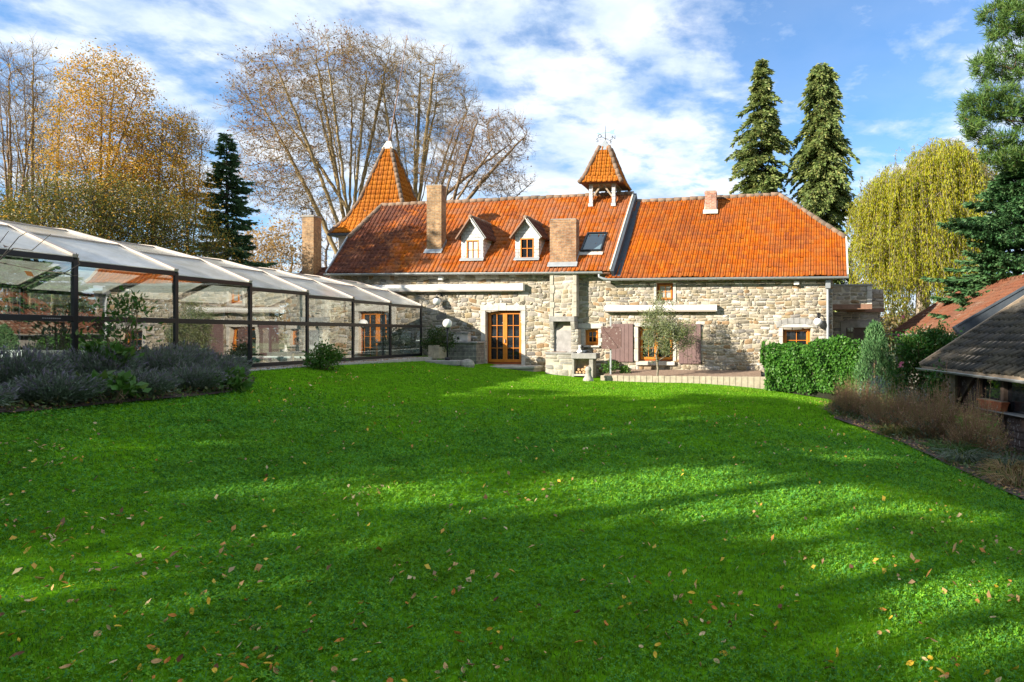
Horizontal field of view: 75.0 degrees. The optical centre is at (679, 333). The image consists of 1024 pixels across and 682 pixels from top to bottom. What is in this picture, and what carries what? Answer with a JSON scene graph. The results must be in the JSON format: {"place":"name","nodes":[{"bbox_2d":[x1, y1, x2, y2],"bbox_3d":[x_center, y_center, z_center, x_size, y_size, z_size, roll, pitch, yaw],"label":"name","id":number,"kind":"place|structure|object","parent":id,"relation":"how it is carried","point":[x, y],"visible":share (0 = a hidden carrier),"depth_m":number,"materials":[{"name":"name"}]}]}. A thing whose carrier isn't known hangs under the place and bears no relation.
{"place":"outdoors","nodes":[
{"label":"outdoors","id":0,"kind":"place"},
{"bbox_2d":[0,355,1023,681],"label":"lawn","id":1,"kind":"structure","parent":0,"point":[548,649],"depth_m":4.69,"materials":[{"name":"plant"}]},
{"bbox_2d":[0,377,254,412],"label":"flower bed","id":2,"kind":"object","parent":1,"relation":"on","point":[78,404],"visible":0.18,"depth_m":9.91,"materials":[{"name":"soil"}]},
{"bbox_2d":[0,379,20,405],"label":"lavender","id":3,"kind":"object","parent":2,"relation":"on","point":[8,395],"visible":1,"depth_m":8.32,"materials":[{"name":"grey plant"}]},
{"bbox_2d":[0,343,76,385],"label":"lavender","id":4,"kind":"object","parent":2,"relation":"on","point":[9,369],"visible":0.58,"depth_m":9.79,"materials":[{"name":"grey plant"}]},
{"bbox_2d":[2,367,115,406],"bbox_3d":[-9.194,0.773,9.395,1.427,0.621,1.404,0,0,0],"label":"lavender","id":5,"kind":"object","parent":2,"relation":"on","point":[48,385],"visible":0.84,"depth_m":9.22,"materials":[{"name":"grey plant"}]},
{"bbox_2d":[44,344,151,378],"bbox_3d":[-10.052,0.535,11.035,1.528,0.768,1.443,0,0,0],"label":"lavender","id":6,"kind":"object","parent":2,"relation":"on","point":[96,363],"visible":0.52,"depth_m":10.85,"materials":[{"name":"grey plant"}]},
{"bbox_2d":[81,341,144,365],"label":"leafy plant","id":7,"kind":"object","parent":2,"relation":"on","point":[120,349],"visible":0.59,"depth_m":11.08,"materials":[{"name":"green plant"}]},
{"bbox_2d":[62,285,164,350],"bbox_3d":[-10.735,0.040,12.186,1.467,1.962,1.605,0,0,-35],"label":"laurel sapling","id":8,"kind":"object","parent":2,"relation":"on","point":[135,304],"visible":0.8,"depth_m":12.28,"materials":[{"name":"green plant"}]},
{"bbox_2d":[76,369,151,404],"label":"leafy plant","id":9,"kind":"object","parent":2,"relation":"on","point":[123,383],"visible":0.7,"depth_m":9.88,"materials":[{"name":"green plant"}]},
{"bbox_2d":[98,364,185,397],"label":"lavender","id":10,"kind":"object","parent":2,"relation":"on","point":[155,380],"visible":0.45,"depth_m":10.61,"materials":[{"name":"grey plant"}]},
{"bbox_2d":[126,341,199,376],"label":"lavender","id":11,"kind":"object","parent":2,"relation":"on","point":[164,360],"visible":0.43,"depth_m":12.21,"materials":[{"name":"grey plant"}]},
{"bbox_2d":[147,341,220,365],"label":"lavender","id":12,"kind":"object","parent":2,"relation":"on","point":[197,351],"visible":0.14,"depth_m":13.49,"materials":[{"name":"grey plant"}]},
{"bbox_2d":[150,340,217,355],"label":"lavender","id":13,"kind":"object","parent":2,"relation":"on","point":[203,347],"visible":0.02,"depth_m":14.65,"materials":[{"name":"grey plant"}]},
{"bbox_2d":[149,361,238,390],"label":"lavender","id":14,"kind":"object","parent":2,"relation":"on","point":[197,377],"visible":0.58,"depth_m":11.65,"materials":[{"name":"grey plant"}]},
{"bbox_2d":[179,356,252,376],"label":"lavender","id":15,"kind":"object","parent":2,"relation":"on","point":[226,363],"visible":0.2,"depth_m":12.95,"materials":[{"name":"grey plant"}]},
{"bbox_2d":[205,364,253,392],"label":"leafy plant","id":16,"kind":"object","parent":2,"relation":"on","point":[234,382],"visible":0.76,"depth_m":12.29,"materials":[{"name":"green plant"}]},
{"bbox_2d":[204,351,254,369],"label":"lavender","id":17,"kind":"object","parent":2,"relation":"on","point":[239,358],"visible":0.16,"depth_m":14.10,"materials":[{"name":"grey plant"}]},
{"bbox_2d":[0,365,1021,603],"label":"fallen leaves","id":18,"kind":"object","parent":1,"relation":"on","point":[257,567],"visible":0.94,"depth_m":4.96,"materials":[{"name":"brown plant"}]},
{"bbox_2d":[490,365,542,371],"bbox_3d":[-6.965,1.450,25.372,2.768,0.340,1.100,0,0,7],"label":"door step","id":19,"kind":"object","parent":1,"relation":"on","point":[534,368],"depth_m":25.07,"materials":[{"name":"stone"}]},
{"bbox_2d":[834,415,1023,498],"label":"flower bed","id":20,"kind":"object","parent":1,"relation":"on","point":[958,466],"visible":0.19,"depth_m":11.22,"materials":[{"name":"soil"}]},
{"bbox_2d":[0,372,1023,490],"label":"ground cover","id":21,"kind":"object","parent":20,"relation":"on","point":[902,436],"visible":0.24,"depth_m":10.80,"materials":[{"name":"brown soil"}]},
{"bbox_2d":[10,356,1023,495],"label":"leaf litter","id":22,"kind":"object","parent":20,"relation":"on","point":[1004,486],"visible":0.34,"depth_m":11.88,"materials":[{"name":"brown plant"}]},
{"bbox_2d":[816,375,870,416],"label":"dry shrub","id":23,"kind":"object","parent":20,"relation":"on","point":[840,404],"visible":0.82,"depth_m":16.02,"materials":[{"name":"brown plant"}]},
{"bbox_2d":[831,365,881,415],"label":"dry shrub","id":24,"kind":"object","parent":20,"relation":"on","point":[862,392],"visible":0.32,"depth_m":17.16,"materials":[{"name":"brown plant"}]},
{"bbox_2d":[858,372,891,407],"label":"silver plant","id":25,"kind":"object","parent":20,"relation":"on","point":[879,384],"visible":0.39,"depth_m":17.55,"materials":[{"name":"grey plant"}]},
{"bbox_2d":[852,319,898,405],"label":"dwarf cypress","id":26,"kind":"object","parent":20,"relation":"on","point":[878,335],"visible":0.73,"depth_m":20.97,"materials":[{"name":"green plant"}]},
{"bbox_2d":[861,384,923,426],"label":"dry shrub","id":27,"kind":"object","parent":20,"relation":"on","point":[891,415],"visible":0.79,"depth_m":14.79,"materials":[{"name":"brown plant"}]},
{"bbox_2d":[868,423,922,437],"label":"grass tuft","id":28,"kind":"object","parent":20,"relation":"on","point":[906,430],"visible":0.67,"depth_m":12.85,"materials":[{"name":"green plant"}]},
{"bbox_2d":[874,369,932,418],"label":"dry shrub","id":29,"kind":"object","parent":20,"relation":"on","point":[889,398],"visible":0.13,"depth_m":16.00,"materials":[{"name":"brown plant"}]},
{"bbox_2d":[881,320,956,409],"bbox_3d":[7.602,1.199,19.657,2.879,3.249,1.870,0,0,0],"label":"rose bush","id":30,"kind":"object","parent":20,"relation":"on","point":[915,354],"visible":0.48,"depth_m":19.34,"materials":[{"name":"green plant"}]},
{"bbox_2d":[891,381,967,442],"bbox_3d":[5.096,1.585,13.290,1.540,1.348,1.544,0,0,-33],"label":"dry shrub","id":31,"kind":"object","parent":20,"relation":"on","point":[929,425],"visible":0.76,"depth_m":13.09,"materials":[{"name":"brown plant"}]},
{"bbox_2d":[906,365,963,429],"bbox_3d":[5.827,1.511,14.408,1.565,1.755,1.584,0,0,0],"label":"dry shrub","id":32,"kind":"object","parent":20,"relation":"on","point":[947,399],"visible":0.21,"depth_m":14.30,"materials":[{"name":"brown plant"}]},
{"bbox_2d":[917,438,989,455],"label":"grass tuft","id":33,"kind":"object","parent":20,"relation":"on","point":[966,447],"visible":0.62,"depth_m":11.14,"materials":[{"name":"green plant"}]},
{"bbox_2d":[924,446,998,466],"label":"grass tuft","id":34,"kind":"object","parent":20,"relation":"on","point":[972,457],"visible":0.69,"depth_m":10.09,"materials":[{"name":"green plant"}]},
{"bbox_2d":[939,391,1012,456],"bbox_3d":[5.507,1.652,12.026,1.402,1.327,1.395,0,0,13],"label":"dry shrub","id":35,"kind":"object","parent":20,"relation":"on","point":[973,434],"visible":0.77,"depth_m":11.87,"materials":[{"name":"brown plant"}]},
{"bbox_2d":[952,378,1013,449],"bbox_3d":[6.156,1.658,13.081,1.450,1.542,1.333,0,0,0],"label":"dry shrub","id":36,"kind":"object","parent":20,"relation":"on","point":[996,418],"visible":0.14,"depth_m":13.02,"materials":[{"name":"brown plant"}]},
{"bbox_2d":[967,461,1023,491],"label":"grass tuft","id":37,"kind":"object","parent":20,"relation":"on","point":[1010,480],"visible":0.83,"depth_m":8.78,"materials":[{"name":"plant"}]},
{"bbox_2d":[968,457,1023,477],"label":"grass tuft","id":38,"kind":"object","parent":20,"relation":"on","point":[1018,468],"visible":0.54,"depth_m":9.82,"materials":[{"name":"plant"}]},
{"bbox_2d":[980,451,1023,467],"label":"grass tuft","id":39,"kind":"object","parent":20,"relation":"on","point":[1006,458],"visible":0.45,"depth_m":10.95,"materials":[{"name":"green plant"}]},
{"bbox_2d":[0,0,1023,333],"label":"sky","id":40,"kind":"structure","parent":0,"point":[671,78],"materials":[{"name":"blue"}]},
{"bbox_2d":[252,334,894,405],"bbox_3d":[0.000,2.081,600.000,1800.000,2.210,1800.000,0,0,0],"label":"ground","id":41,"kind":"structure","parent":0,"point":[281,347],"depth_m":44.70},
{"bbox_2d":[0,38,55,325],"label":"bare tree","id":42,"kind":"object","parent":41,"relation":"on","point":[10,164],"visible":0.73,"depth_m":32.13,"materials":[{"name":"brown plant"}]},
{"bbox_2d":[0,33,71,314],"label":"bare tree","id":43,"kind":"object","parent":41,"relation":"on","point":[32,296],"visible":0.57,"depth_m":32.86,"materials":[{"name":"brown plant"}]},
{"bbox_2d":[0,184,78,325],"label":"scrub tree","id":44,"kind":"object","parent":41,"relation":"on","point":[15,305],"visible":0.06,"depth_m":27.14,"materials":[{"name":"brown plant"}]},
{"bbox_2d":[0,231,79,286],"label":"bare sapling","id":45,"kind":"object","parent":41,"relation":"on","point":[28,273],"visible":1,"depth_m":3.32,"materials":[{"name":"brown plant"}]},
{"bbox_2d":[0,62,89,314],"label":"bare tree","id":46,"kind":"object","parent":41,"relation":"on","point":[54,304],"visible":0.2,"depth_m":34.93,"materials":[{"name":"brown plant"}]},
{"bbox_2d":[0,159,145,314],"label":"scrub tree","id":47,"kind":"object","parent":41,"relation":"on","point":[53,195],"visible":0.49,"depth_m":25.39,"materials":[{"name":"green plant"}]},
{"bbox_2d":[21,38,184,326],"bbox_3d":[-28.868,-6.560,32.007,6.404,15.765,5.220,0,0,0],"label":"birch tree","id":48,"kind":"object","parent":41,"relation":"on","point":[85,149],"visible":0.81,"depth_m":31.43,"materials":[{"name":"brown plant"}]},
{"bbox_2d":[33,164,210,316],"bbox_3d":[-23.146,-2.934,27.160,5.631,8.530,5.520,0,0,0],"label":"scrub tree","id":49,"kind":"object","parent":41,"relation":"on","point":[135,205],"visible":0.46,"depth_m":26.45,"materials":[{"name":"green plant"}]},
{"bbox_2d":[0,301,255,353],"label":"stone wall","id":50,"kind":"structure","parent":41,"relation":"on","point":[50,337],"depth_m":23.67,"materials":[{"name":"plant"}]},
{"bbox_2d":[82,99,227,315],"bbox_3d":[-27.064,-5.480,33.117,6.345,13.628,4.926,0,0,0],"label":"birch tree","id":51,"kind":"object","parent":41,"relation":"on","point":[167,144],"visible":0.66,"depth_m":32.68,"materials":[{"name":"brown plant"}]},
{"bbox_2d":[109,184,249,318],"bbox_3d":[-22.028,-2.584,27.978,5.313,7.809,5.295,0,0,0],"label":"scrub tree","id":52,"kind":"object","parent":41,"relation":"on","point":[213,236],"visible":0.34,"depth_m":27.75,"materials":[{"name":"green plant"}]},
{"bbox_2d":[142,102,222,316],"bbox_3d":[-28.900,-6.022,37.108,4.319,14.699,4.314,0,0,0],"label":"bare tree","id":53,"kind":"object","parent":41,"relation":"on","point":[206,149],"visible":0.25,"depth_m":36.91,"materials":[{"name":"brown plant"}]},
{"bbox_2d":[183,133,277,339],"bbox_3d":[-25.583,-4.995,36.041,4.996,12.620,5.841,0,0,-35],"label":"spruce tree","id":54,"kind":"object","parent":41,"relation":"on","point":[237,207],"visible":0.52,"depth_m":35.73,"materials":[{"name":"green plant"}]},
{"bbox_2d":[212,217,287,315],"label":"tree","id":55,"kind":"object","parent":41,"relation":"on","point":[262,245],"visible":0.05,"depth_m":65.99,"materials":[{"name":"beige plant"}]},
{"bbox_2d":[237,217,300,342],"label":"tree","id":56,"kind":"object","parent":41,"relation":"on","point":[265,337],"visible":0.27,"depth_m":65.80,"materials":[{"name":"beige plant"}]},
{"bbox_2d":[253,208,328,342],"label":"tree","id":57,"kind":"object","parent":41,"relation":"on","point":[284,247],"visible":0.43,"depth_m":65.11,"materials":[{"name":"beige plant"}]},
{"bbox_2d":[290,210,329,354],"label":"outbuilding","id":58,"kind":"structure","parent":41,"relation":"on","point":[319,310],"depth_m":29.82,"materials":[{"name":"beige stone"}]},
{"bbox_2d":[204,13,416,254],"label":"bare tree","id":59,"kind":"object","parent":41,"relation":"on","point":[312,154],"visible":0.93,"depth_m":44.18,"materials":[{"name":"brown plant"}]},
{"bbox_2d":[295,196,344,266],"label":"tree","id":60,"kind":"object","parent":41,"relation":"on","point":[325,256],"visible":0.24,"depth_m":65.86,"materials":[{"name":"beige plant"}]},
{"bbox_2d":[300,337,350,371],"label":"laurel bush","id":61,"kind":"object","parent":41,"relation":"on","point":[328,357],"visible":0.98,"depth_m":17.28,"materials":[{"name":"green plant"}]},
{"bbox_2d":[242,356,436,370],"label":"terrace","id":62,"kind":"structure","parent":41,"relation":"on","point":[404,359],"depth_m":20.70,"materials":[{"name":"grey stone"}]},
{"bbox_2d":[0,220,421,367],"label":"pool enclosure","id":63,"kind":"object","parent":62,"relation":"on","point":[174,279],"visible":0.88,"depth_m":17.22,"materials":[{"name":"glass"}]},
{"bbox_2d":[232,357,316,362],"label":"pool water","id":64,"kind":"structure","parent":62,"relation":"on","point":[264,359],"depth_m":21.34,"materials":[{"name":"teal liquid"}]},
{"bbox_2d":[245,356,365,362],"bbox_3d":[-14.540,0.864,15.477,4.400,0.048,16.750,0,0,7],"label":"pool coping","id":65,"kind":"object","parent":62,"relation":"on","point":[295,356],"visible":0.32,"depth_m":23.41,"materials":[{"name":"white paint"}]},
{"bbox_2d":[0,350,93,362],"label":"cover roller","id":66,"kind":"object","parent":65,"relation":"on","point":[49,351],"visible":0.02,"depth_m":14.65,"materials":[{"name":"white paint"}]},
{"bbox_2d":[428,345,445,358],"bbox_3d":[-9.273,0.695,24.473,0.424,0.503,0.600,0,0,7],"label":"plant trough","id":67,"kind":"object","parent":62,"relation":"on","point":[436,352],"visible":0.95,"depth_m":24.18,"materials":[{"name":"concrete"}]},
{"bbox_2d":[416,322,462,354],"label":"evergreen shrub","id":68,"kind":"object","parent":67,"relation":"in","point":[434,340],"visible":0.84,"depth_m":24.49,"materials":[{"name":"green plant"}]},
{"bbox_2d":[357,32,487,200],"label":"bare tree","id":69,"kind":"object","parent":41,"relation":"on","point":[427,133],"visible":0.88,"depth_m":46.23,"materials":[{"name":"brown plant"}]},
{"bbox_2d":[425,360,462,365],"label":"stone slab","id":70,"kind":"structure","parent":41,"relation":"on","point":[452,362],"depth_m":23.19,"materials":[{"name":"stone"}]},
{"bbox_2d":[443,319,451,359],"bbox_3d":[-8.575,0.233,23.600,0.330,1.543,0.327,0,0,7],"label":"garden lamp","id":71,"kind":"object","parent":70,"relation":"on","point":[447,324],"visible":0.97,"depth_m":23.52,"materials":[{"name":"white glass"}]},
{"bbox_2d":[438,341,485,363],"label":"planter wall","id":72,"kind":"structure","parent":41,"relation":"on","point":[473,351],"depth_m":25.18,"materials":[{"name":"grey stone"}]},
{"bbox_2d":[451,333,472,340],"bbox_3d":[-8.723,0.137,25.633,0.725,0.355,0.380,0,0,7],"label":"nest box","id":73,"kind":"object","parent":72,"relation":"on","point":[465,337],"visible":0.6,"depth_m":25.48,"materials":[{"name":"grey stone"}]},
{"bbox_2d":[0,288,933,353],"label":"distant wood","id":74,"kind":"object","parent":41,"relation":"on","point":[43,301],"visible":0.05,"depth_m":68.61,"materials":[{"name":"plant"}]},
{"bbox_2d":[411,103,540,199],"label":"bare tree","id":75,"kind":"object","parent":41,"relation":"on","point":[483,177],"visible":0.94,"depth_m":43.48,"materials":[{"name":"brown plant"}]},
{"bbox_2d":[544,316,580,375],"bbox_3d":[-4.596,0.764,25.193,1.231,2.871,0.890,0,0,7],"label":"outdoor fireplace","id":76,"kind":"object","parent":41,"relation":"on","point":[565,338],"visible":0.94,"depth_m":25.16,"materials":[{"name":"grey stone"}]},
{"bbox_2d":[571,353,599,377],"bbox_3d":[-3.638,1.452,24.731,0.980,1.395,0.620,0,0,7],"label":"stone table","id":77,"kind":"object","parent":41,"relation":"on","point":[580,360],"visible":0.7,"depth_m":24.50,"materials":[{"name":"white stone"}]},
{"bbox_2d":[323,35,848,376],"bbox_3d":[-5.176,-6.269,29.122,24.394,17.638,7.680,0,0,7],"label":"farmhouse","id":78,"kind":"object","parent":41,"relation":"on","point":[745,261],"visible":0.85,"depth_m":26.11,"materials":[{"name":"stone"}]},
{"bbox_2d":[372,283,524,291],"bbox_3d":[-9.482,-1.867,26.119,6.460,0.311,0.235,0,0,7],"label":"awning","id":79,"kind":"object","parent":78,"relation":"attached to","point":[454,287],"visible":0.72,"depth_m":26.01,"materials":[{"name":"white paint"}]},
{"bbox_2d":[488,311,520,363],"bbox_3d":[-7.143,0.160,26.168,1.506,2.184,0.160,0,0,7],"label":"glazed door","id":80,"kind":"structure","parent":78,"relation":"in","point":[504,327],"depth_m":26.16,"materials":[{"name":"orange wood"}]},
{"bbox_2d":[586,329,597,344],"bbox_3d":[-3.505,0.140,25.734,0.539,0.657,0.115,0,0,7],"label":"window","id":81,"kind":"structure","parent":78,"relation":"in","point":[591,334],"depth_m":25.70,"materials":[{"name":"orange wood"}]},
{"bbox_2d":[639,327,672,360],"bbox_3d":[-0.934,0.410,25.466,1.378,1.362,0.115,0,0,7],"label":"window","id":82,"kind":"structure","parent":78,"relation":"in","point":[642,357],"depth_m":25.48,"materials":[{"name":"brown wood"}]},
{"bbox_2d":[603,304,716,311],"bbox_3d":[-0.785,-0.989,25.076,4.469,0.267,0.235,0,0,7],"label":"awning","id":83,"kind":"object","parent":78,"relation":"attached to","point":[679,308],"visible":0.96,"depth_m":24.96,"materials":[{"name":"white paint"}]},
{"bbox_2d":[657,283,672,300],"bbox_3d":[-0.576,-1.648,25.403,0.652,0.695,0.115,0,0,7],"label":"window","id":84,"kind":"structure","parent":78,"relation":"in","point":[666,287],"depth_m":25.38,"materials":[{"name":"red wood"}]},
{"bbox_2d":[783,328,809,344],"bbox_3d":[4.516,0.277,24.832,1.045,1.000,0.115,0,0,7],"label":"window","id":85,"kind":"structure","parent":78,"relation":"in","point":[803,335],"depth_m":24.80,"materials":[{"name":"orange wood"}]},
{"bbox_2d":[604,369,760,381],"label":"border soil","id":86,"kind":"structure","parent":41,"relation":"on","point":[729,373],"depth_m":24.15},
{"bbox_2d":[599,358,619,372],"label":"border plant","id":87,"kind":"object","parent":86,"relation":"on","point":[606,369],"visible":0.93,"depth_m":24.13,"materials":[{"name":"green plant"}]},
{"bbox_2d":[601,316,620,373],"bbox_3d":[-2.568,0.705,23.941,0.760,2.690,0.148,0,0,7],"label":"pole board","id":88,"kind":"object","parent":86,"relation":"on","point":[611,337],"visible":0.97,"depth_m":23.89,"materials":[{"name":"metal"}]},
{"bbox_2d":[637,288,707,381],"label":"olive tree","id":89,"kind":"object","parent":86,"relation":"on","point":[666,328],"visible":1,"depth_m":23.05,"materials":[{"name":"green plant"}]},
{"bbox_2d":[601,375,765,388],"bbox_3d":[0.078,1.939,23.097,6.008,0.823,0.078,0,0,7],"label":"border edging","id":90,"kind":"object","parent":41,"relation":"on","point":[750,382],"visible":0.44,"depth_m":23.00,"materials":[{"name":"stone"}]},
{"bbox_2d":[724,58,795,194],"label":"conifer tree","id":91,"kind":"object","parent":41,"relation":"on","point":[751,157],"visible":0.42,"depth_m":41.48,"materials":[{"name":"green plant"}]},
{"bbox_2d":[759,334,863,398],"bbox_3d":[4.606,1.185,22.585,3.614,2.368,1.365,0,0,7],"label":"ivy hedge","id":92,"kind":"object","parent":41,"relation":"on","point":[812,368],"visible":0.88,"depth_m":22.19,"materials":[{"name":"green plant"}]},
{"bbox_2d":[780,62,860,311],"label":"conifer tree","id":93,"kind":"object","parent":41,"relation":"on","point":[825,189],"visible":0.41,"depth_m":41.23,"materials":[{"name":"green plant"}]},
{"bbox_2d":[833,284,883,388],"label":"balcony wing","id":94,"kind":"structure","parent":41,"relation":"on","point":[859,307],"depth_m":26.77,"materials":[{"name":"grey stone"}]},
{"bbox_2d":[846,328,866,388],"bbox_3d":[7.488,1.141,27.171,0.900,2.819,0.082,0,0,7],"label":"door","id":95,"kind":"structure","parent":94,"relation":"in","point":[852,333],"depth_m":27.14,"materials":[{"name":"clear glass"}]},
{"bbox_2d":[844,136,995,336],"bbox_3d":[13.800,-3.708,35.982,9.849,14.637,7.444,0,0,9],"label":"willow tree","id":96,"kind":"object","parent":41,"relation":"on","point":[902,243],"visible":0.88,"depth_m":34.52,"materials":[{"name":"yellow plant"}]},
{"bbox_2d":[885,274,1023,407],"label":"brick outhouse","id":97,"kind":"structure","parent":41,"relation":"on","point":[1005,292],"depth_m":22.89,"materials":[{"name":"brown tile"}]},
{"bbox_2d":[917,327,963,351],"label":"climbing ivy","id":98,"kind":"object","parent":97,"relation":"attached to","point":[953,335],"visible":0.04,"depth_m":19.41,"materials":[{"name":"green plant"}]},
{"bbox_2d":[901,160,1023,387],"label":"fir tree","id":99,"kind":"object","parent":41,"relation":"on","point":[999,232],"visible":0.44,"depth_m":24.52,"materials":[{"name":"green plant"}]},
{"bbox_2d":[916,295,1023,452],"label":"timber shed","id":100,"kind":"structure","parent":41,"relation":"on","point":[988,350],"depth_m":16.14,"materials":[{"name":"grey tile"}]},
{"bbox_2d":[921,358,951,408],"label":"climbing ivy","id":101,"kind":"object","parent":100,"relation":"attached to","point":[930,384],"visible":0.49,"depth_m":16.91,"materials":[{"name":"green plant"}]},
{"bbox_2d":[983,379,999,399],"bbox_3d":[7.630,1.432,15.569,0.006,0.795,0.830,0,0,-8],"label":"window","id":102,"kind":"structure","parent":100,"relation":"in","point":[994,392],"depth_m":15.65,"materials":[{"name":"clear glass"}]},
{"bbox_2d":[977,398,1009,411],"bbox_3d":[7.492,1.708,15.322,0.230,0.232,0.950,0,0,-8],"label":"planter box","id":103,"kind":"object","parent":100,"relation":"attached to","point":[1003,405],"visible":0.79,"depth_m":15.05,"materials":[{"name":"ceramic"}]},
{"bbox_2d":[1008,382,1023,413],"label":"window","id":104,"kind":"structure","parent":100,"relation":"in","point":[1015,390],"depth_m":14.74,"materials":[{"name":"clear glass"}]},
{"bbox_2d":[954,0,1023,177],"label":"pine tree","id":105,"kind":"object","parent":41,"relation":"on","point":[1002,144],"visible":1,"depth_m":23.77,"materials":[{"name":"green plant"}]},
{"bbox_2d":[971,133,1023,273],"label":"bare tree","id":106,"kind":"object","parent":41,"relation":"on","point":[990,173],"visible":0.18,"depth_m":26.96,"materials":[{"name":"brown plant"}]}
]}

